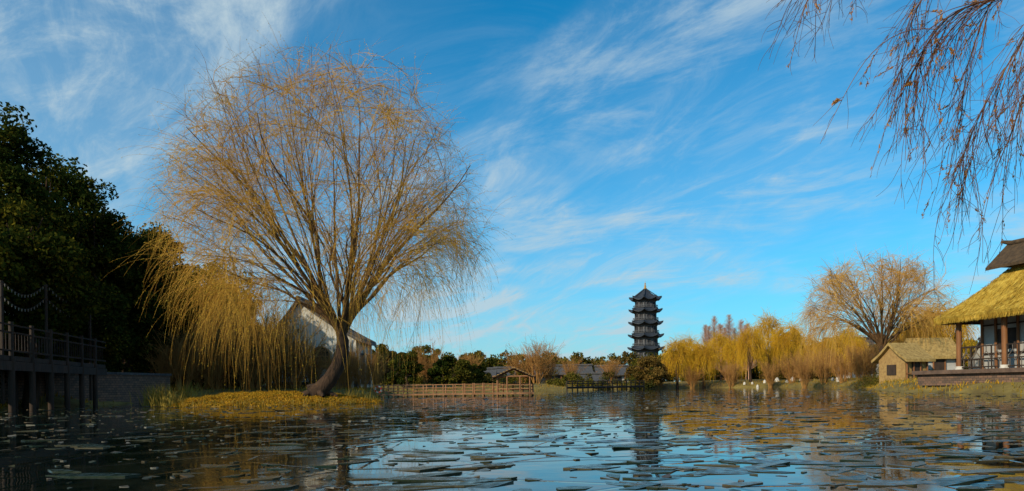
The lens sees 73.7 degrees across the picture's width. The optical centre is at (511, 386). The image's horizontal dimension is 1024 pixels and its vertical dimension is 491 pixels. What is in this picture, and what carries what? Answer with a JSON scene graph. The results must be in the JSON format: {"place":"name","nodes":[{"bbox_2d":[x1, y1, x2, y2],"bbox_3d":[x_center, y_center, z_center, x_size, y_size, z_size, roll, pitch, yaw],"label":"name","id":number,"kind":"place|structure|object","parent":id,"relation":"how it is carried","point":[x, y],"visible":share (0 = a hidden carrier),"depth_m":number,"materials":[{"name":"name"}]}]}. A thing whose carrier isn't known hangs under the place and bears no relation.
{"place":"outdoors","nodes":[
{"label":"outdoors","id":0,"kind":"place"},
{"bbox_2d":[0,387,1023,490],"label":"pond water","id":1,"kind":"structure","parent":0,"point":[25,473],"depth_m":7.87,"materials":[{"name":"blue liquid"}]},
{"bbox_2d":[171,393,381,406],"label":"island","id":2,"kind":"structure","parent":1,"relation":"in","point":[270,404],"depth_m":25.48,"materials":[{"name":"plant"}]},
{"bbox_2d":[129,380,383,406],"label":"reeds","id":3,"kind":"object","parent":2,"relation":"on","point":[160,398],"visible":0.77,"depth_m":27.06,"materials":[{"name":"green plant"}]},
{"bbox_2d":[162,390,384,406],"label":"island leaf litter and grass","id":4,"kind":"object","parent":2,"relation":"on","point":[256,396],"visible":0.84,"depth_m":25.88,"materials":[{"name":"yellow plant"}]},
{"bbox_2d":[109,12,514,397],"bbox_3d":[-7.382,-6.625,27.067,15.191,14.599,14.418,-1,0,0],"label":"willow tree","id":5,"kind":"object","parent":2,"relation":"on","point":[341,325],"visible":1,"depth_m":25.16,"materials":[{"name":"brown plant"}]},
{"bbox_2d":[0,388,1023,490],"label":"floating debris","id":6,"kind":"object","parent":1,"relation":"on","point":[576,401],"visible":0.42,"depth_m":11.29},
{"bbox_2d":[492,367,534,395],"bbox_3d":[0.103,0.019,43.175,2.616,2.359,2.550,-1,0,0],"label":"gazebo","id":7,"kind":"object","parent":1,"relation":"in","point":[525,374],"visible":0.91,"depth_m":42.17,"materials":[{"name":"wood"}]},
{"bbox_2d":[13,406,1023,490],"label":"floating lily pads","id":8,"kind":"object","parent":1,"relation":"on","point":[961,456],"visible":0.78,"depth_m":5.27,"materials":[{"name":"plant"}]},
{"bbox_2d":[566,380,644,390],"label":"jetty","id":9,"kind":"object","parent":1,"relation":"in","point":[582,387],"visible":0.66,"depth_m":77.88,"materials":[{"name":"brown wood"}]},
{"bbox_2d":[676,362,705,387],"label":"bare shrub","id":10,"kind":"object","parent":1,"relation":"in","point":[690,378],"visible":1,"depth_m":91.57,"materials":[{"name":"brown plant"}]},
{"bbox_2d":[758,359,782,387],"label":"bare shrub","id":11,"kind":"object","parent":1,"relation":"in","point":[767,373],"visible":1,"depth_m":83.78,"materials":[{"name":"brown plant"}]},
{"bbox_2d":[788,350,822,387],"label":"bare shrub","id":12,"kind":"object","parent":1,"relation":"in","point":[802,373],"visible":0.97,"depth_m":75.80,"materials":[{"name":"brown plant"}]},
{"bbox_2d":[0,377,1023,409],"bbox_3d":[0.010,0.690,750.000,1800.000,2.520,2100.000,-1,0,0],"label":"ground","id":13,"kind":"structure","parent":0,"point":[996,388],"depth_m":43.72,"materials":[{"name":"green plant"}]},
{"bbox_2d":[0,232,28,337],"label":"camphor tree","id":14,"kind":"object","parent":13,"relation":"on","point":[11,272],"visible":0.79,"depth_m":23.95,"materials":[{"name":"green plant"}]},
{"bbox_2d":[0,101,67,288],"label":"camphor tree","id":15,"kind":"object","parent":13,"relation":"on","point":[16,178],"visible":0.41,"depth_m":27.85,"materials":[{"name":"green plant"}]},
{"bbox_2d":[0,280,91,403],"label":"festoon lights","id":16,"kind":"object","parent":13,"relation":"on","point":[45,300],"visible":0.72,"depth_m":25.34},
{"bbox_2d":[0,200,104,407],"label":"camphor tree","id":17,"kind":"object","parent":13,"relation":"on","point":[39,251],"visible":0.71,"depth_m":26.68,"materials":[{"name":"green plant"}]},
{"bbox_2d":[0,321,106,411],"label":"timber deck","id":18,"kind":"structure","parent":13,"relation":"on","point":[12,364],"depth_m":25.29,"materials":[{"name":"brown wood"}]},
{"bbox_2d":[6,153,113,335],"bbox_3d":[-22.486,-5.627,32.827,5.866,11.832,5.082,-1,0,15],"label":"camphor tree","id":19,"kind":"object","parent":13,"relation":"on","point":[73,217],"visible":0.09,"depth_m":32.77,"materials":[{"name":"green plant"}]},
{"bbox_2d":[0,370,171,402],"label":"stone revetment wall","id":20,"kind":"structure","parent":13,"relation":"on","point":[116,386],"depth_m":33.11,"materials":[{"name":"grey stone"}]},
{"bbox_2d":[59,174,141,330],"bbox_3d":[-22.421,-5.436,36.132,5.390,11.430,4.629,-1,0,0],"label":"camphor tree","id":21,"kind":"object","parent":13,"relation":"on","point":[102,230],"visible":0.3,"depth_m":35.87,"materials":[{"name":"green plant"}]},
{"bbox_2d":[0,332,264,387],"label":"hedge","id":22,"kind":"object","parent":13,"relation":"on","point":[119,366],"visible":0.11,"depth_m":37.10,"materials":[{"name":"green plant"}]},
{"bbox_2d":[96,226,181,371],"bbox_3d":[-21.869,-4.689,38.644,5.106,9.918,5.030,-1,0,33],"label":"camphor tree","id":23,"kind":"object","parent":13,"relation":"on","point":[133,288],"visible":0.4,"depth_m":38.22,"materials":[{"name":"green plant"}]},
{"bbox_2d":[111,298,171,372],"bbox_3d":[-22.591,-2.692,40.037,4.950,5.887,4.897,-1,0,-30],"label":"camphor tree","id":24,"kind":"object","parent":13,"relation":"on","point":[139,361],"visible":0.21,"depth_m":39.12,"materials":[{"name":"green plant"}]},
{"bbox_2d":[140,339,193,384],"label":"bare shrub","id":25,"kind":"object","parent":13,"relation":"on","point":[160,358],"visible":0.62,"depth_m":39.40,"materials":[{"name":"brown plant"}]},
{"bbox_2d":[134,221,201,349],"bbox_3d":[-20.943,-4.812,40.848,4.639,10.089,4.714,-1,0,0],"label":"camphor tree","id":26,"kind":"object","parent":13,"relation":"on","point":[183,324],"visible":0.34,"depth_m":40.62,"materials":[{"name":"green plant"}]},
{"bbox_2d":[146,321,223,390],"bbox_3d":[-19.415,-1.836,40.735,4.803,4.646,5.061,-1,0,-28],"label":"bare shrub","id":27,"kind":"object","parent":13,"relation":"on","point":[188,371],"visible":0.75,"depth_m":39.83,"materials":[{"name":"brown plant"}]},
{"bbox_2d":[171,292,204,384],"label":"camphor tree","id":28,"kind":"object","parent":13,"relation":"on","point":[192,326],"visible":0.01,"depth_m":43.07,"materials":[{"name":"green plant"}]},
{"bbox_2d":[160,323,231,388],"bbox_3d":[-18.642,-1.867,41.430,5.387,4.499,5.088,-1,0,-30],"label":"bare shrub","id":29,"kind":"object","parent":13,"relation":"on","point":[197,381],"visible":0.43,"depth_m":40.77,"materials":[{"name":"brown plant"}]},
{"bbox_2d":[168,298,230,386],"bbox_3d":[-19.779,-2.770,42.911,7.289,6.086,6.884,-1,0,-32],"label":"bare shrub","id":30,"kind":"object","parent":13,"relation":"on","point":[191,385],"visible":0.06,"depth_m":42.26,"materials":[{"name":"brown plant"}]},
{"bbox_2d":[187,338,245,389],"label":"bare shrub","id":31,"kind":"object","parent":13,"relation":"on","point":[214,379],"visible":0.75,"depth_m":40.92,"materials":[{"name":"brown plant"}]},
{"bbox_2d":[175,261,261,341],"bbox_3d":[-21.098,-4.380,46.925,6.628,8.930,6.092,-1,0,22],"label":"camphor tree","id":32,"kind":"object","parent":13,"relation":"on","point":[205,285],"visible":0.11,"depth_m":45.54,"materials":[{"name":"green plant"}]},
{"bbox_2d":[172,303,287,387],"bbox_3d":[-17.954,-2.744,42.380,7.011,6.200,5.068,-1,0,-38],"label":"bare shrub","id":33,"kind":"object","parent":13,"relation":"on","point":[229,370],"visible":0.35,"depth_m":41.91,"materials":[{"name":"brown plant"}]},
{"bbox_2d":[221,289,263,384],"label":"camphor tree","id":34,"kind":"object","parent":13,"relation":"on","point":[248,311],"visible":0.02,"depth_m":49.63,"materials":[{"name":"green plant"}]},
{"bbox_2d":[203,293,301,388],"bbox_3d":[-16.604,-2.930,43.561,6.938,6.712,7.311,-1,0,-29],"label":"bare shrub","id":35,"kind":"object","parent":13,"relation":"on","point":[245,384],"visible":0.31,"depth_m":42.24,"materials":[{"name":"brown plant"}]},
{"bbox_2d":[220,328,288,390],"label":"bare shrub","id":36,"kind":"object","parent":13,"relation":"on","point":[250,375],"visible":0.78,"depth_m":41.35,"materials":[{"name":"brown plant"}]},
{"bbox_2d":[204,289,324,389],"bbox_3d":[-15.448,-2.856,42.900,7.922,6.616,7.482,-1,0,-31],"label":"bare shrub","id":37,"kind":"object","parent":13,"relation":"on","point":[273,363],"visible":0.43,"depth_m":42.09,"materials":[{"name":"brown plant"}]},
{"bbox_2d":[230,322,304,388],"bbox_3d":[-15.301,-2.033,43.932,5.704,4.763,5.387,-1,0,-33],"label":"bare shrub","id":38,"kind":"object","parent":13,"relation":"on","point":[278,375],"visible":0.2,"depth_m":43.43,"materials":[{"name":"brown plant"}]},
{"bbox_2d":[235,306,331,387],"bbox_3d":[-15.079,-2.480,44.389,6.401,5.661,4.628,-1,0,-39],"label":"bare shrub","id":39,"kind":"object","parent":13,"relation":"on","point":[285,385],"visible":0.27,"depth_m":44.28,"materials":[{"name":"brown plant"}]},
{"bbox_2d":[276,331,328,388],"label":"bare shrub","id":40,"kind":"object","parent":13,"relation":"on","point":[297,371],"visible":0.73,"depth_m":44.27,"materials":[{"name":"brown plant"}]},
{"bbox_2d":[300,352,329,383],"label":"bare shrub","id":41,"kind":"object","parent":13,"relation":"on","point":[314,376],"visible":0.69,"depth_m":45.01,"materials":[{"name":"brown plant"}]},
{"bbox_2d":[269,296,376,387],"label":"white house","id":42,"kind":"structure","parent":13,"relation":"on","point":[349,336],"depth_m":47.00,"materials":[{"name":"paint"}]},
{"bbox_2d":[318,350,365,388],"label":"bare shrub","id":43,"kind":"object","parent":13,"relation":"on","point":[338,385],"visible":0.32,"depth_m":44.42,"materials":[{"name":"brown plant"}]},
{"bbox_2d":[320,339,379,388],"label":"bare shrub","id":44,"kind":"object","parent":13,"relation":"on","point":[350,368],"visible":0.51,"depth_m":44.84,"materials":[{"name":"brown plant"}]},
{"bbox_2d":[348,341,390,390],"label":"bare shrub","id":45,"kind":"object","parent":13,"relation":"on","point":[365,382],"visible":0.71,"depth_m":45.60,"materials":[{"name":"brown plant"}]},
{"bbox_2d":[372,343,401,384],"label":"evergreen tree","id":46,"kind":"object","parent":13,"relation":"on","point":[381,352],"visible":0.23,"depth_m":83.27,"materials":[{"name":"green plant"}]},
{"bbox_2d":[370,343,404,388],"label":"bare shrub","id":47,"kind":"object","parent":13,"relation":"on","point":[376,382],"visible":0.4,"depth_m":51.95,"materials":[{"name":"brown plant"}]},
{"bbox_2d":[388,350,424,387],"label":"evergreen tree","id":48,"kind":"object","parent":13,"relation":"on","point":[409,370],"visible":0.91,"depth_m":79.20,"materials":[{"name":"green plant"}]},
{"bbox_2d":[401,336,449,383],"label":"bare shrub","id":49,"kind":"object","parent":13,"relation":"on","point":[421,361],"visible":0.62,"depth_m":89.26,"materials":[{"name":"brown plant"}]},
{"bbox_2d":[412,345,440,383],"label":"evergreen tree","id":50,"kind":"object","parent":13,"relation":"on","point":[419,379],"visible":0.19,"depth_m":91.77,"materials":[{"name":"green plant"}]},
{"bbox_2d":[427,354,456,383],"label":"evergreen tree","id":51,"kind":"object","parent":13,"relation":"on","point":[438,373],"visible":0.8,"depth_m":87.21,"materials":[{"name":"green plant"}]},
{"bbox_2d":[373,383,533,396],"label":"boardwalk","id":52,"kind":"structure","parent":13,"relation":"on","point":[464,390],"depth_m":44.52,"materials":[{"name":"brown wood"}]},
{"bbox_2d":[448,359,479,383],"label":"evergreen tree","id":53,"kind":"object","parent":13,"relation":"on","point":[462,371],"visible":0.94,"depth_m":85.26,"materials":[{"name":"green plant"}]},
{"bbox_2d":[457,349,484,367],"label":"bare shrub","id":54,"kind":"object","parent":13,"relation":"on","point":[471,360],"visible":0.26,"depth_m":90.16,"materials":[{"name":"brown plant"}]},
{"bbox_2d":[473,361,492,382],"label":"evergreen tree","id":55,"kind":"object","parent":13,"relation":"on","point":[479,377],"visible":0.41,"depth_m":91.12,"materials":[{"name":"green plant"}]},
{"bbox_2d":[483,367,496,380],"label":"tiled hall","id":56,"kind":"structure","parent":13,"relation":"on","point":[492,371],"depth_m":126.99,"materials":[{"name":"grey tile"}]},
{"bbox_2d":[0,376,1023,408],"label":"bank grass tufts","id":57,"kind":"object","parent":13,"relation":"on","point":[906,382],"visible":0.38,"depth_m":44.95,"materials":[{"name":"green plant"}]},
{"bbox_2d":[496,366,535,382],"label":"tiled hall","id":58,"kind":"structure","parent":13,"relation":"on","point":[499,370],"depth_m":129.63,"materials":[{"name":"grey tile"}]},
{"bbox_2d":[499,344,536,382],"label":"bare shrub","id":59,"kind":"object","parent":13,"relation":"on","point":[519,365],"visible":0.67,"depth_m":97.32,"materials":[{"name":"brown plant"}]},
{"bbox_2d":[506,331,563,383],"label":"bare shrub","id":60,"kind":"object","parent":13,"relation":"on","point":[539,366],"visible":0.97,"depth_m":96.09,"materials":[{"name":"brown plant"}]},
{"bbox_2d":[535,351,564,382],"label":"bare shrub","id":61,"kind":"object","parent":13,"relation":"on","point":[549,374],"visible":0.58,"depth_m":99.62,"materials":[{"name":"brown plant"}]},
{"bbox_2d":[533,364,592,381],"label":"tiled hall","id":62,"kind":"structure","parent":13,"relation":"on","point":[588,368],"depth_m":121.07,"materials":[{"name":"grey tile"}]},
{"bbox_2d":[559,357,588,382],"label":"bare shrub","id":63,"kind":"object","parent":13,"relation":"on","point":[570,366],"visible":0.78,"depth_m":95.87,"materials":[{"name":"brown plant"}]},
{"bbox_2d":[575,372,609,381],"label":"tiled hall","id":64,"kind":"structure","parent":13,"relation":"on","point":[594,376],"depth_m":114.16,"materials":[{"name":"grey tile"}]},
{"bbox_2d":[592,356,627,382],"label":"bare shrub","id":65,"kind":"object","parent":13,"relation":"on","point":[610,368],"visible":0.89,"depth_m":96.11,"materials":[{"name":"brown plant"}]},
{"bbox_2d":[594,365,628,381],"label":"tiled hall","id":66,"kind":"structure","parent":13,"relation":"on","point":[621,376],"depth_m":117.28,"materials":[{"name":"tile"}]},
{"bbox_2d":[261,336,978,389],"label":"distant trees","id":67,"kind":"object","parent":13,"relation":"on","point":[491,361],"visible":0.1,"depth_m":131.37,"materials":[{"name":"green plant"}]},
{"bbox_2d":[627,283,664,360],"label":"pagoda","id":68,"kind":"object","parent":13,"relation":"on","point":[645,323],"visible":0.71,"depth_m":306.86,"materials":[{"name":"stone"}]},
{"bbox_2d":[624,356,670,385],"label":"round brown tree","id":69,"kind":"object","parent":13,"relation":"on","point":[646,364],"visible":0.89,"depth_m":91.28,"materials":[{"name":"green plant"}]},
{"bbox_2d":[656,352,674,385],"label":"bare shrub","id":70,"kind":"object","parent":13,"relation":"on","point":[667,368],"visible":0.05,"depth_m":95.33,"materials":[{"name":"brown plant"}]},
{"bbox_2d":[656,335,694,387],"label":"yellow willow tree","id":71,"kind":"object","parent":13,"relation":"on","point":[683,351],"visible":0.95,"depth_m":92.41,"materials":[{"name":"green plant"}]},
{"bbox_2d":[673,332,705,384],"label":"yellow willow tree","id":72,"kind":"object","parent":13,"relation":"on","point":[691,342],"visible":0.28,"depth_m":97.53,"materials":[{"name":"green plant"}]},
{"bbox_2d":[682,335,723,387],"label":"yellow willow tree","id":73,"kind":"object","parent":13,"relation":"on","point":[702,355],"visible":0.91,"depth_m":92.33,"materials":[{"name":"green plant"}]},
{"bbox_2d":[704,327,738,380],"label":"yellow willow tree","id":74,"kind":"object","parent":13,"relation":"on","point":[715,339],"visible":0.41,"depth_m":103.67,"materials":[{"name":"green plant"}]},
{"bbox_2d":[700,315,754,379],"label":"dawn redwood grove","id":75,"kind":"object","parent":13,"relation":"on","point":[708,334],"visible":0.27,"depth_m":133.81,"materials":[{"name":"brown plant"}]},
{"bbox_2d":[711,361,747,387],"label":"bare shrub","id":76,"kind":"object","parent":13,"relation":"on","point":[728,376],"visible":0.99,"depth_m":90.12,"materials":[{"name":"brown plant"}]},
{"bbox_2d":[717,331,748,381],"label":"yellow willow tree","id":77,"kind":"object","parent":13,"relation":"on","point":[731,348],"visible":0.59,"depth_m":95.82,"materials":[{"name":"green plant"}]},
{"bbox_2d":[729,322,769,381],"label":"yellow willow tree","id":78,"kind":"object","parent":13,"relation":"on","point":[757,348],"visible":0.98,"depth_m":91.64,"materials":[{"name":"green plant"}]},
{"bbox_2d":[751,307,789,377],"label":"yellow willow tree","id":79,"kind":"object","parent":13,"relation":"on","point":[769,329],"visible":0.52,"depth_m":97.24,"materials":[{"name":"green plant"}]},
{"bbox_2d":[764,313,807,380],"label":"yellow willow tree","id":80,"kind":"object","parent":13,"relation":"on","point":[783,337],"visible":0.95,"depth_m":91.38,"materials":[{"name":"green plant"}]},
{"bbox_2d":[770,353,809,383],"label":"bare shrub","id":81,"kind":"object","parent":13,"relation":"on","point":[787,366],"visible":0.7,"depth_m":83.64,"materials":[{"name":"brown plant"}]},
{"bbox_2d":[743,377,839,387],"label":"white bank stones","id":82,"kind":"object","parent":13,"relation":"on","point":[764,381],"visible":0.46,"depth_m":86.17,"materials":[{"name":"white stone"}]},
{"bbox_2d":[790,327,816,378],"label":"yellow willow tree","id":83,"kind":"object","parent":13,"relation":"on","point":[808,346],"visible":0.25,"depth_m":98.50,"materials":[{"name":"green plant"}]},
{"bbox_2d":[793,344,843,383],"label":"bare shrub","id":84,"kind":"object","parent":13,"relation":"on","point":[824,371],"visible":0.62,"depth_m":78.26,"materials":[{"name":"brown plant"}]},
{"bbox_2d":[808,333,837,378],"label":"yellow willow tree","id":85,"kind":"object","parent":13,"relation":"on","point":[830,344],"visible":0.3,"depth_m":89.53,"materials":[{"name":"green plant"}]},
{"bbox_2d":[825,330,854,377],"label":"yellow willow tree","id":86,"kind":"object","parent":13,"relation":"on","point":[843,342],"visible":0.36,"depth_m":96.36,"materials":[{"name":"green plant"}]},
{"bbox_2d":[821,346,863,382],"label":"bare shrub","id":87,"kind":"object","parent":13,"relation":"on","point":[845,372],"visible":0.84,"depth_m":73.71,"materials":[{"name":"brown plant"}]},
{"bbox_2d":[830,323,867,368],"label":"yellow willow tree","id":88,"kind":"object","parent":13,"relation":"on","point":[858,336],"visible":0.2,"depth_m":103.25,"materials":[{"name":"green plant"}]},
{"bbox_2d":[824,337,878,378],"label":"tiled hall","id":89,"kind":"structure","parent":13,"relation":"on","point":[854,375],"depth_m":103.75,"materials":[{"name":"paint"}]},
{"bbox_2d":[841,331,871,378],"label":"yellow willow tree","id":90,"kind":"object","parent":13,"relation":"on","point":[857,342],"visible":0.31,"depth_m":85.61,"materials":[{"name":"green plant"}]},
{"bbox_2d":[842,340,877,381],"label":"bare shrub","id":91,"kind":"object","parent":13,"relation":"on","point":[862,360],"visible":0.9,"depth_m":69.76,"materials":[{"name":"brown plant"}]},
{"bbox_2d":[843,340,878,379],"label":"bare shrub","id":92,"kind":"object","parent":13,"relation":"on","point":[876,354],"visible":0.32,"depth_m":72.11,"materials":[{"name":"brown plant"}]},
{"bbox_2d":[783,245,971,381],"bbox_3d":[31.849,-6.172,60.399,15.420,12.658,13.183,-1,0,0],"label":"willow tree","id":93,"kind":"object","parent":13,"relation":"on","point":[882,338],"visible":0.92,"depth_m":59.02,"materials":[{"name":"brown plant"}]},
{"bbox_2d":[758,0,1023,320],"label":"overhanging willow tree","id":94,"kind":"object","parent":13,"relation":"on","point":[975,4],"visible":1,"depth_m":6.78,"materials":[{"name":"brown plant"}]},
{"bbox_2d":[853,369,934,388],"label":"bank bush","id":95,"kind":"object","parent":13,"relation":"on","point":[867,382],"visible":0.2,"depth_m":57.16,"materials":[{"name":"green plant"}]},
{"bbox_2d":[865,324,935,366],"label":"bare shrub","id":96,"kind":"object","parent":13,"relation":"on","point":[889,341],"visible":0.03,"depth_m":66.50,"materials":[{"name":"brown plant"}]},
{"bbox_2d":[871,343,935,383],"bbox_3d":[30.619,-1.784,53.500,2.719,3.238,3.500,-1,0,-14],"label":"thatched hut","id":97,"kind":"object","parent":13,"relation":"on","point":[898,360],"visible":0.88,"depth_m":52.77,"materials":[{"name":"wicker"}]},
{"bbox_2d":[890,318,919,342],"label":"yellow willow tree","id":98,"kind":"object","parent":13,"relation":"on","point":[897,331],"visible":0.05,"depth_m":87.89,"materials":[{"name":"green plant"}]},
{"bbox_2d":[899,299,955,343],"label":"yellow willow tree","id":99,"kind":"object","parent":13,"relation":"on","point":[920,324],"visible":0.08,"depth_m":79.72,"materials":[{"name":"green plant"}]},
{"bbox_2d":[904,337,964,370],"bbox_3d":[35.113,-2.190,57.500,3.630,3.774,4.100,-1,0,6],"label":"thatched hut","id":100,"kind":"object","parent":13,"relation":"on","point":[942,351],"visible":0.4,"depth_m":56.12,"materials":[{"name":"paint"}]},
{"bbox_2d":[921,297,979,365],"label":"yellow willow tree","id":101,"kind":"object","parent":13,"relation":"on","point":[965,327],"visible":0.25,"depth_m":75.05,"materials":[{"name":"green plant"}]},
{"bbox_2d":[912,238,1023,385],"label":"thatched pavilion","id":102,"kind":"structure","parent":13,"relation":"on","point":[994,309],"depth_m":33.75,"materials":[{"name":"plant"}]},
{"bbox_2d":[965,337,980,368],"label":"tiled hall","id":103,"kind":"structure","parent":13,"relation":"on","point":[978,350],"depth_m":83.65,"materials":[{"name":"paint"}]},
{"bbox_2d":[0,0,1023,381],"label":"sky","id":104,"kind":"structure","parent":0,"point":[635,143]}
]}

